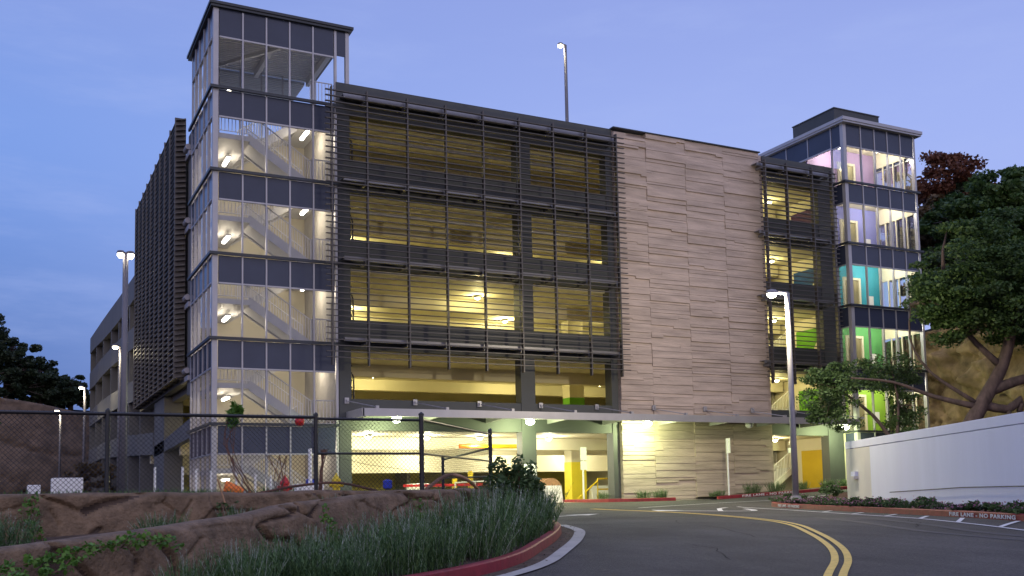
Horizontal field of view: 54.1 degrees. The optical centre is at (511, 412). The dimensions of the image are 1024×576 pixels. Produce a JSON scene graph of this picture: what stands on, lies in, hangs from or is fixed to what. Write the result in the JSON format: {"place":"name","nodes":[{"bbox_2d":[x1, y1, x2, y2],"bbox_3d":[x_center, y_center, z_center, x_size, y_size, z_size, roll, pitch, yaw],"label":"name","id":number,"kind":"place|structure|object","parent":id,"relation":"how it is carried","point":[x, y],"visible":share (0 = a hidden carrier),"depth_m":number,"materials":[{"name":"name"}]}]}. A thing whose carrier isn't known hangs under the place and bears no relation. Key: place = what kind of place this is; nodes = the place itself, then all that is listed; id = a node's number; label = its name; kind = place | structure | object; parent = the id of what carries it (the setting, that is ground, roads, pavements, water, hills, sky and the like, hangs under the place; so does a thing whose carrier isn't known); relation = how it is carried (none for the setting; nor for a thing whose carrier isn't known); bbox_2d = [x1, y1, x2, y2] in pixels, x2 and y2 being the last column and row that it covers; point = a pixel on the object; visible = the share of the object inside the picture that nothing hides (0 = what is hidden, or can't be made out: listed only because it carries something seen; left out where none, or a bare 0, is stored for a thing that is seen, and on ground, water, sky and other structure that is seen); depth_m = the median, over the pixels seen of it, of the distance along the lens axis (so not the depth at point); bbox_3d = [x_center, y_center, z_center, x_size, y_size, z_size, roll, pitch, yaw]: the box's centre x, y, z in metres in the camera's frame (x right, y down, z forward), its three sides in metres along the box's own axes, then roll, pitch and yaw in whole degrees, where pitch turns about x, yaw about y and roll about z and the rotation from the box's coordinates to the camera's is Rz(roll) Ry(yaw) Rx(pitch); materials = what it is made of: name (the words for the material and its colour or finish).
{"place":"outdoors","nodes":[
{"label":"outdoors","id":0,"kind":"place"},
{"bbox_2d":[0,508,42,546],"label":"ornamental grass","id":1,"kind":"object","parent":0,"point":[12,533],"depth_m":11.41,"materials":[{"name":"green plant"}]},
{"bbox_2d":[1,527,266,546],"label":"terrace soil","id":2,"kind":"structure","parent":0,"point":[96,531],"depth_m":13.89,"materials":[{"name":"brown soil"}]},
{"bbox_2d":[0,488,492,539],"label":"sculpted rock wall","id":3,"kind":"structure","parent":2,"relation":"on","point":[66,514],"depth_m":14.45,"materials":[{"name":"stone"}]},
{"bbox_2d":[18,491,46,540],"bbox_3d":[-6.526,1.470,13.655,0.378,0.801,0.206,1,-5,-27],"label":"creeping vine","id":4,"kind":"object","parent":3,"relation":"attached to","point":[40,529],"visible":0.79,"depth_m":13.65,"materials":[{"name":"green plant"}]},
{"bbox_2d":[424,473,478,489],"bbox_3d":[-1.053,1.334,18.661,0.115,0.410,2.571,-3,-5,21],"label":"drain hose","id":5,"kind":"object","parent":3,"relation":"on","point":[469,481],"visible":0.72,"depth_m":18.68,"materials":[{"name":"brown rubber"}]},
{"bbox_2d":[3,486,301,493],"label":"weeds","id":6,"kind":"object","parent":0,"point":[187,491],"visible":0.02,"depth_m":25.39,"materials":[{"name":"green plant"}]},
{"bbox_2d":[128,508,199,529],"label":"ornamental grass","id":7,"kind":"object","parent":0,"point":[163,521],"depth_m":12.58,"materials":[{"name":"green plant"}]},
{"bbox_2d":[152,546,226,575],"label":"ornamental grass","id":8,"kind":"object","parent":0,"point":[185,570],"depth_m":10.53,"materials":[{"name":"green plant"}]},
{"bbox_2d":[287,521,368,574],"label":"ornamental grass","id":9,"kind":"object","parent":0,"point":[331,540],"depth_m":13.03,"materials":[{"name":"green plant"}]},
{"bbox_2d":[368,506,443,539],"bbox_3d":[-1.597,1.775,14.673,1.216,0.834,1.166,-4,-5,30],"label":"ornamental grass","id":10,"kind":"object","parent":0,"point":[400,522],"depth_m":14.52,"materials":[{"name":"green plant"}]},
{"bbox_2d":[336,530,548,575],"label":"planting bed","id":11,"kind":"object","parent":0,"point":[472,560],"visible":0.02,"depth_m":14.27,"materials":[{"name":"soil"}]},
{"bbox_2d":[0,490,442,575],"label":"sculpted rock wall","id":12,"kind":"structure","parent":11,"relation":"on","point":[292,517],"depth_m":12.16,"materials":[{"name":"stone"}]},
{"bbox_2d":[1,555,80,575],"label":"creeping vine","id":13,"kind":"object","parent":12,"relation":"attached to","point":[46,571],"visible":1,"depth_m":10.03,"materials":[{"name":"green plant"}]},
{"bbox_2d":[0,529,184,574],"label":"creeping vine","id":14,"kind":"object","parent":12,"relation":"attached to","point":[47,558],"visible":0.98,"depth_m":10.44,"materials":[{"name":"green plant"}]},
{"bbox_2d":[216,500,238,516],"bbox_3d":[-4.219,1.545,14.781,0.436,0.508,0.192,1,-5,-27],"label":"creeping vine","id":15,"kind":"object","parent":12,"relation":"attached to","point":[227,507],"visible":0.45,"depth_m":14.78,"materials":[{"name":"green plant"}]},
{"bbox_2d":[319,503,343,536],"bbox_3d":[-2.480,1.560,13.912,0.404,0.616,0.200,1,-5,-27],"label":"creeping vine","id":16,"kind":"object","parent":12,"relation":"attached to","point":[324,518],"visible":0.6,"depth_m":13.86,"materials":[{"name":"green plant"}]},
{"bbox_2d":[193,535,294,575],"bbox_3d":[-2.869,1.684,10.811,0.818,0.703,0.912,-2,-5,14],"label":"ornamental grass","id":17,"kind":"object","parent":11,"relation":"on","point":[238,570],"depth_m":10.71,"materials":[{"name":"green plant"}]},
{"bbox_2d":[254,523,355,575],"bbox_3d":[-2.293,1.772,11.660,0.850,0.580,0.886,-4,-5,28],"label":"ornamental grass","id":18,"kind":"object","parent":11,"relation":"on","point":[301,570],"depth_m":11.51,"materials":[{"name":"green plant"}]},
{"bbox_2d":[322,540,385,575],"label":"ornamental grass","id":19,"kind":"object","parent":11,"relation":"on","point":[352,561],"depth_m":11.97,"materials":[{"name":"green plant"}]},
{"bbox_2d":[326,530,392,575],"bbox_3d":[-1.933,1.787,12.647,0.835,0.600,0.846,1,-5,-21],"label":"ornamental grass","id":20,"kind":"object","parent":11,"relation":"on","point":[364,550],"depth_m":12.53,"materials":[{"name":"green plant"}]},
{"bbox_2d":[321,523,405,567],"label":"ornamental grass","id":21,"kind":"object","parent":11,"relation":"on","point":[356,528],"depth_m":13.31,"materials":[{"name":"green plant"}]},
{"bbox_2d":[334,508,442,575],"bbox_3d":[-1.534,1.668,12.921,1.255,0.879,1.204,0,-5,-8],"label":"ornamental grass","id":22,"kind":"object","parent":11,"relation":"on","point":[401,557],"depth_m":12.78,"materials":[{"name":"green plant"}]},
{"bbox_2d":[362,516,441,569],"bbox_3d":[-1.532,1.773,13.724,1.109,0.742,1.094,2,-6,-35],"label":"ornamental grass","id":23,"kind":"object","parent":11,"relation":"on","point":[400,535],"depth_m":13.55,"materials":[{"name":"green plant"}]},
{"bbox_2d":[387,494,477,553],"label":"ornamental grass","id":24,"kind":"object","parent":11,"relation":"on","point":[435,511],"depth_m":14.86,"materials":[{"name":"green plant"}]},
{"bbox_2d":[394,513,476,570],"bbox_3d":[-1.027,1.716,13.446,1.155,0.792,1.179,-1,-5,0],"label":"ornamental grass","id":25,"kind":"object","parent":11,"relation":"on","point":[437,556],"depth_m":13.32,"materials":[{"name":"green plant"}]},
{"bbox_2d":[421,489,530,555],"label":"ornamental grass","id":26,"kind":"object","parent":11,"relation":"on","point":[511,529],"depth_m":14.99,"materials":[{"name":"green plant"}]},
{"bbox_2d":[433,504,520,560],"bbox_3d":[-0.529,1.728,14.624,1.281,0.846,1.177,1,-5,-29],"label":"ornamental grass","id":27,"kind":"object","parent":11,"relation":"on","point":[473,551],"depth_m":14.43,"materials":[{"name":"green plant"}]},
{"bbox_2d":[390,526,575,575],"bbox_3d":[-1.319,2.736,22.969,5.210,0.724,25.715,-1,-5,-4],"label":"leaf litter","id":28,"kind":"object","parent":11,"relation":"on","point":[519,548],"visible":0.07,"depth_m":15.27,"materials":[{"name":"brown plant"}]},
{"bbox_2d":[445,480,545,547],"bbox_3d":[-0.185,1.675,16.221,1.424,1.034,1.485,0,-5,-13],"label":"ornamental grass","id":29,"kind":"object","parent":11,"relation":"on","point":[520,534],"depth_m":16.20,"materials":[{"name":"green plant"}]},
{"bbox_2d":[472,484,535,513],"bbox_3d":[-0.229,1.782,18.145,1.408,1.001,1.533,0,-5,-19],"label":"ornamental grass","id":30,"kind":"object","parent":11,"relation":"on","point":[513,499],"depth_m":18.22,"materials":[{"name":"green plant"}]},
{"bbox_2d":[483,453,545,504],"bbox_3d":[0.107,1.572,19.405,0.948,1.564,1.219,-6,-7,44],"label":"leafy shrub","id":31,"kind":"object","parent":11,"relation":"on","point":[517,472],"visible":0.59,"depth_m":19.36,"materials":[{"name":"green plant"}]},
{"bbox_2d":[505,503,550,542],"bbox_3d":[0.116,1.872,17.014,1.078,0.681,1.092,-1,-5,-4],"label":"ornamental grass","id":32,"kind":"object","parent":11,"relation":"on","point":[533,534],"depth_m":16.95,"materials":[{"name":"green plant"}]},
{"bbox_2d":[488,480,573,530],"bbox_3d":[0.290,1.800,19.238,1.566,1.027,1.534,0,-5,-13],"label":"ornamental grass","id":33,"kind":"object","parent":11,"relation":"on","point":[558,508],"depth_m":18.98,"materials":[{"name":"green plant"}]},
{"bbox_2d":[503,489,565,535],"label":"ornamental grass","id":34,"kind":"object","parent":11,"relation":"on","point":[549,526],"depth_m":18.46,"materials":[{"name":"green plant"}]},
{"bbox_2d":[0,0,1023,410],"label":"sky","id":35,"kind":"structure","parent":0,"point":[92,92],"materials":[{"name":"blue"}]},
{"bbox_2d":[540,478,560,485],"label":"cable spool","id":36,"kind":"object","parent":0,"point":[550,481],"visible":0.27,"depth_m":49.87,"materials":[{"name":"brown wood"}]},
{"bbox_2d":[542,485,562,501],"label":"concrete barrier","id":37,"kind":"object","parent":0,"point":[558,491],"visible":0.21,"depth_m":47.68,"materials":[{"name":"white paint"}]},
{"bbox_2d":[652,489,667,497],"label":"ornamental grass","id":38,"kind":"object","parent":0,"point":[658,494],"depth_m":45.80,"materials":[{"name":"green plant"}]},
{"bbox_2d":[742,482,762,493],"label":"ornamental grass","id":39,"kind":"object","parent":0,"point":[755,488],"depth_m":47.66,"materials":[{"name":"green plant"}]},
{"bbox_2d":[515,489,1023,575],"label":"road","id":40,"kind":"structure","parent":0,"point":[619,540],"depth_m":16.84,"materials":[{"name":"grey asphalt"}]},
{"bbox_2d":[186,0,353,492],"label":"stair tower","id":41,"kind":"structure","parent":40,"relation":"on","point":[263,348],"depth_m":40.48,"materials":[{"name":"glass"}]},
{"bbox_2d":[88,82,864,502],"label":"parking garage","id":42,"kind":"structure","parent":40,"relation":"on","point":[622,280],"depth_m":47.32,"materials":[{"name":"paint"}]},
{"bbox_2d":[403,483,481,489],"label":"barricade","id":43,"kind":"object","parent":42,"relation":"on","point":[408,486],"visible":0.29,"depth_m":44.13,"materials":[{"name":"red plastic"}]},
{"bbox_2d":[459,444,516,448],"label":"clearance bar","id":44,"kind":"object","parent":42,"relation":"hanging from","point":[504,446],"visible":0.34,"depth_m":46.65,"materials":[{"name":"yellow plastic"}]},
{"bbox_2d":[557,42,568,121],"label":"street lamp","id":45,"kind":"object","parent":42,"relation":"on","point":[560,44],"visible":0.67,"depth_m":64.67,"materials":[{"name":"white metal"}]},
{"bbox_2d":[589,486,607,498],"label":"concrete barrier","id":46,"kind":"object","parent":42,"relation":"on","point":[592,492],"visible":0.36,"depth_m":53.76,"materials":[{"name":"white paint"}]},
{"bbox_2d":[404,520,561,575],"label":"kerb","id":47,"kind":"structure","parent":40,"relation":"on","point":[530,550],"depth_m":14.04,"materials":[{"name":"red paint"}]},
{"bbox_2d":[481,526,573,575],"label":"gutter dirt","id":48,"kind":"structure","parent":40,"relation":"on","point":[548,551],"depth_m":15.90,"materials":[{"name":"soil"}]},
{"bbox_2d":[498,525,584,575],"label":"gutter","id":49,"kind":"object","parent":40,"relation":"on","point":[572,542],"visible":0.98,"depth_m":15.77,"materials":[{"name":"concrete"}]},
{"bbox_2d":[563,497,675,502],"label":"kerb","id":50,"kind":"structure","parent":40,"relation":"on","point":[621,500],"depth_m":45.10,"materials":[{"name":"red paint"}]},
{"bbox_2d":[601,509,851,575],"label":"road marking","id":51,"kind":"object","parent":40,"relation":"on","point":[831,567],"visible":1,"depth_m":15.89,"materials":[{"name":"yellow paint"}]},
{"bbox_2d":[703,487,820,496],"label":"planting strip","id":52,"kind":"object","parent":40,"relation":"on","point":[761,492],"visible":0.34,"depth_m":48.62,"materials":[{"name":"soil"}]},
{"bbox_2d":[726,438,730,494],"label":"sign post","id":53,"kind":"object","parent":52,"relation":"on","point":[728,445],"visible":0.82,"depth_m":46.96,"materials":[{"name":"white metal"}]},
{"bbox_2d":[764,480,786,491],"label":"ornamental grass","id":54,"kind":"object","parent":52,"relation":"on","point":[776,488],"depth_m":48.34,"materials":[{"name":"green plant"}]},
{"bbox_2d":[717,486,846,498],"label":"kerb","id":55,"kind":"structure","parent":40,"relation":"on","point":[769,493],"depth_m":47.17,"materials":[{"name":"red paint"}]},
{"bbox_2d":[758,107,929,449],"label":"lift tower","id":56,"kind":"structure","parent":40,"relation":"on","point":[868,159],"depth_m":54.31,"materials":[{"name":"glass"}]},
{"bbox_2d":[745,507,1022,529],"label":"road marking","id":57,"kind":"object","parent":40,"relation":"on","point":[959,520],"visible":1,"depth_m":21.76,"materials":[{"name":"white paint"}]},
{"bbox_2d":[771,502,1023,520],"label":"kerb","id":58,"kind":"structure","parent":40,"relation":"on","point":[939,512],"depth_m":25.83,"materials":[{"name":"red paint"}]},
{"bbox_2d":[949,512,1015,519],"bbox_3d":[10.508,2.313,22.468,0.006,0.092,2.565,-1,-4,-7],"label":"kerb lettering","id":59,"kind":"object","parent":58,"relation":"attached to","point":[953,514],"visible":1,"depth_m":22.23},
{"bbox_2d":[810,517,1023,540],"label":"road marking","id":60,"kind":"object","parent":40,"relation":"on","point":[948,527],"visible":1,"depth_m":19.12,"materials":[{"name":"paint"}]},
{"bbox_2d":[778,492,1000,511],"bbox_3d":[16.807,2.480,31.460,17.595,1.425,34.939,-4,-6,33],"label":"mulch bed","id":61,"kind":"object","parent":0,"point":[843,495],"visible":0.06,"depth_m":38.98,"materials":[{"name":"brown soil"}]},
{"bbox_2d":[766,289,801,499],"bbox_3d":[9.665,-0.614,35.592,0.994,7.630,0.448,-1,-5,-1],"label":"street lamp","id":62,"kind":"object","parent":61,"relation":"on","point":[771,293],"visible":0.87,"depth_m":35.53,"materials":[{"name":"white metal"}]},
{"bbox_2d":[818,481,843,496],"bbox_3d":[12.235,2.963,38.652,0.882,0.608,1.024,-1,-5,-1],"label":"bush","id":63,"kind":"object","parent":61,"relation":"on","point":[830,487],"visible":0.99,"depth_m":38.35,"materials":[{"name":"green plant"}]},
{"bbox_2d":[796,351,927,434],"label":"young oak","id":64,"kind":"object","parent":61,"relation":"on","point":[832,392],"visible":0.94,"depth_m":41.24,"materials":[{"name":"green plant"}]},
{"bbox_2d":[882,497,903,507],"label":"flowering plant","id":65,"kind":"object","parent":61,"relation":"on","point":[894,500],"visible":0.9,"depth_m":26.90,"materials":[{"name":"green plant"}]},
{"bbox_2d":[916,496,936,507],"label":"flowering plant","id":66,"kind":"object","parent":61,"relation":"on","point":[927,501],"visible":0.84,"depth_m":25.44,"materials":[{"name":"green plant"}]},
{"bbox_2d":[845,412,1023,505],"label":"boundary wall","id":67,"kind":"structure","parent":61,"relation":"on","point":[989,451],"depth_m":27.22,"materials":[{"name":"white paint"}]},
{"bbox_2d":[851,206,1023,421],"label":"oak tree","id":68,"kind":"object","parent":61,"relation":"on","point":[977,294],"visible":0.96,"depth_m":39.17,"materials":[{"name":"green plant"}]},
{"bbox_2d":[890,486,1023,492],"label":"irrigation hose","id":69,"kind":"object","parent":61,"relation":"on","point":[959,487],"visible":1,"depth_m":26.14,"materials":[{"name":"black plastic"}]},
{"bbox_2d":[944,504,973,510],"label":"flowering plant","id":70,"kind":"object","parent":61,"relation":"on","point":[958,507],"visible":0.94,"depth_m":23.67,"materials":[{"name":"pink plant"}]},
{"bbox_2d":[962,500,980,510],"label":"flowering plant","id":71,"kind":"object","parent":61,"relation":"on","point":[969,505],"visible":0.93,"depth_m":23.55,"materials":[{"name":"green plant"}]},
{"bbox_2d":[1000,504,1023,513],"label":"flowering plant","id":72,"kind":"object","parent":61,"relation":"on","point":[1016,510],"visible":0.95,"depth_m":21.44,"materials":[{"name":"green plant"}]},
{"bbox_2d":[888,329,932,430],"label":"hillside","id":73,"kind":"structure","parent":0,"point":[904,337],"depth_m":59.81,"materials":[{"name":"brown soil"}]},
{"bbox_2d":[890,194,949,326],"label":"tree","id":74,"kind":"object","parent":73,"relation":"on","point":[926,240],"visible":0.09,"depth_m":67.72,"materials":[{"name":"green plant"}]},
{"bbox_2d":[898,249,972,330],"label":"tree","id":75,"kind":"object","parent":73,"relation":"on","point":[903,290],"visible":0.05,"depth_m":58.17,"materials":[{"name":"green plant"}]},
{"bbox_2d":[894,149,996,247],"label":"tree","id":76,"kind":"object","parent":73,"relation":"on","point":[959,170],"visible":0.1,"depth_m":74.21,"materials":[{"name":"red plant"}]},
{"bbox_2d":[945,182,969,197],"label":"tree","id":77,"kind":"object","parent":73,"relation":"on","point":[959,188],"visible":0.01,"depth_m":74.20,"materials":[{"name":"green plant"}]},
{"bbox_2d":[909,183,1010,253],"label":"tree","id":78,"kind":"object","parent":73,"relation":"on","point":[929,222],"visible":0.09,"depth_m":62.29,"materials":[{"name":"green plant"}]},
{"bbox_2d":[937,164,1023,259],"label":"tree","id":79,"kind":"object","parent":73,"relation":"on","point":[980,184],"visible":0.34,"depth_m":58.30,"materials":[{"name":"green plant"}]},
{"bbox_2d":[885,301,1023,430],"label":"rock retaining wall","id":80,"kind":"structure","parent":0,"point":[967,366],"depth_m":53.92,"materials":[{"name":"stone"}]},
{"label":"terrace soil","id":81,"kind":"structure","parent":0,"visible":0},
{"bbox_2d":[0,397,89,493],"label":"rock retaining wall","id":82,"kind":"structure","parent":81,"relation":"on","point":[10,404],"depth_m":98.02,"materials":[{"name":"stone"}]},
{"bbox_2d":[54,409,61,477],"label":"street lamp","id":83,"kind":"object","parent":81,"relation":"on","point":[59,468],"visible":0.5,"depth_m":85.21,"materials":[{"name":"white metal"}]},
{"bbox_2d":[51,478,82,493],"bbox_3d":[-14.447,2.603,32.511,0.950,0.950,0.350,1,-5,-27],"label":"white marker","id":84,"kind":"object","parent":81,"relation":"on","point":[61,485],"visible":0.26,"depth_m":32.36,"materials":[{"name":"paint"}]},
{"bbox_2d":[79,385,85,485],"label":"street lamp","id":85,"kind":"object","parent":81,"relation":"on","point":[84,410],"visible":0.7,"depth_m":74.70,"materials":[{"name":"white metal"}]},
{"bbox_2d":[63,461,116,492],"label":"bush","id":86,"kind":"object","parent":81,"relation":"on","point":[98,484],"visible":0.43,"depth_m":70.73,"materials":[{"name":"green plant"}]},
{"bbox_2d":[112,344,120,492],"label":"street lamp","id":87,"kind":"object","parent":81,"relation":"on","point":[115,346],"visible":0.71,"depth_m":59.83,"materials":[{"name":"white metal"}]},
{"bbox_2d":[117,250,134,492],"bbox_3d":[-12.429,-1.133,32.107,0.460,8.244,0.457,-3,-5,18],"label":"street lamp","id":88,"kind":"object","parent":81,"relation":"on","point":[125,256],"visible":0.77,"depth_m":32.08,"materials":[{"name":"white metal"}]},
{"bbox_2d":[223,481,247,492],"bbox_3d":[-7.673,2.129,28.023,0.876,0.473,0.463,1,-5,-27],"label":"traffic cone","id":89,"kind":"object","parent":81,"relation":"on","point":[228,486],"visible":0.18,"depth_m":27.78,"materials":[{"name":"orange plastic"}]},
{"bbox_2d":[223,401,254,492],"bbox_3d":[-4.360,0.606,16.084,0.526,1.615,0.342,1,-5,-27],"label":"bare shrub","id":90,"kind":"object","parent":81,"relation":"on","point":[236,409],"visible":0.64,"depth_m":16.05,"materials":[{"name":"plant"}]},
{"bbox_2d":[0,408,492,493],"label":"chain link fence","id":91,"kind":"object","parent":81,"relation":"on","point":[108,414],"visible":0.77,"depth_m":15.64,"materials":[{"name":"black metal"}]},
{"bbox_2d":[266,449,327,491],"bbox_3d":[-3.497,1.035,16.591,0.240,0.904,1.640,-3,-5,21],"label":"bare shrub","id":92,"kind":"object","parent":81,"relation":"on","point":[321,471],"visible":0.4,"depth_m":16.00,"materials":[{"name":"brown plant"}]},
{"bbox_2d":[294,449,323,490],"bbox_3d":[-7.232,2.239,35.654,1.000,1.900,0.400,1,-5,-27],"label":"post","id":93,"kind":"object","parent":81,"relation":"on","point":[311,487],"visible":0.24,"depth_m":35.63,"materials":[{"name":"white paint"}]},
{"bbox_2d":[256,481,376,492],"bbox_3d":[-3.238,1.260,16.742,2.118,0.207,0.092,2,-6,-31],"label":"fallen branch","id":94,"kind":"object","parent":81,"relation":"on","point":[320,483],"visible":0.66,"depth_m":16.76,"materials":[{"name":"brown wood"}]},
{"label":"planting strip","id":95,"kind":"structure","parent":0,"visible":0},
{"bbox_2d":[580,447,586,498],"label":"sign post","id":96,"kind":"object","parent":95,"relation":"on","point":[583,456],"visible":1,"depth_m":46.29,"materials":[{"name":"white metal"}]},
{"bbox_2d":[577,478,607,498],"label":"guard rail","id":97,"kind":"object","parent":95,"relation":"on","point":[591,486],"visible":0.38,"depth_m":47.97,"materials":[{"name":"yellow metal"}]},
{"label":"hillside","id":98,"kind":"structure","parent":0,"visible":0},
{"bbox_2d":[0,313,37,396],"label":"tree","id":99,"kind":"object","parent":98,"relation":"on","point":[7,355],"visible":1,"depth_m":104.24,"materials":[{"name":"green plant"}]},
{"bbox_2d":[0,336,64,399],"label":"tree","id":100,"kind":"object","parent":98,"relation":"on","point":[54,383],"visible":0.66,"depth_m":107.48,"materials":[{"name":"green plant"}]},
{"bbox_2d":[0,357,81,405],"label":"tree","id":101,"kind":"object","parent":98,"relation":"on","point":[70,397],"visible":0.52,"depth_m":109.99,"materials":[{"name":"green plant"}]},
{"bbox_2d":[44,375,89,409],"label":"tree","id":102,"kind":"object","parent":98,"relation":"on","point":[80,396],"visible":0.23,"depth_m":112.83,"materials":[{"name":"green plant"}]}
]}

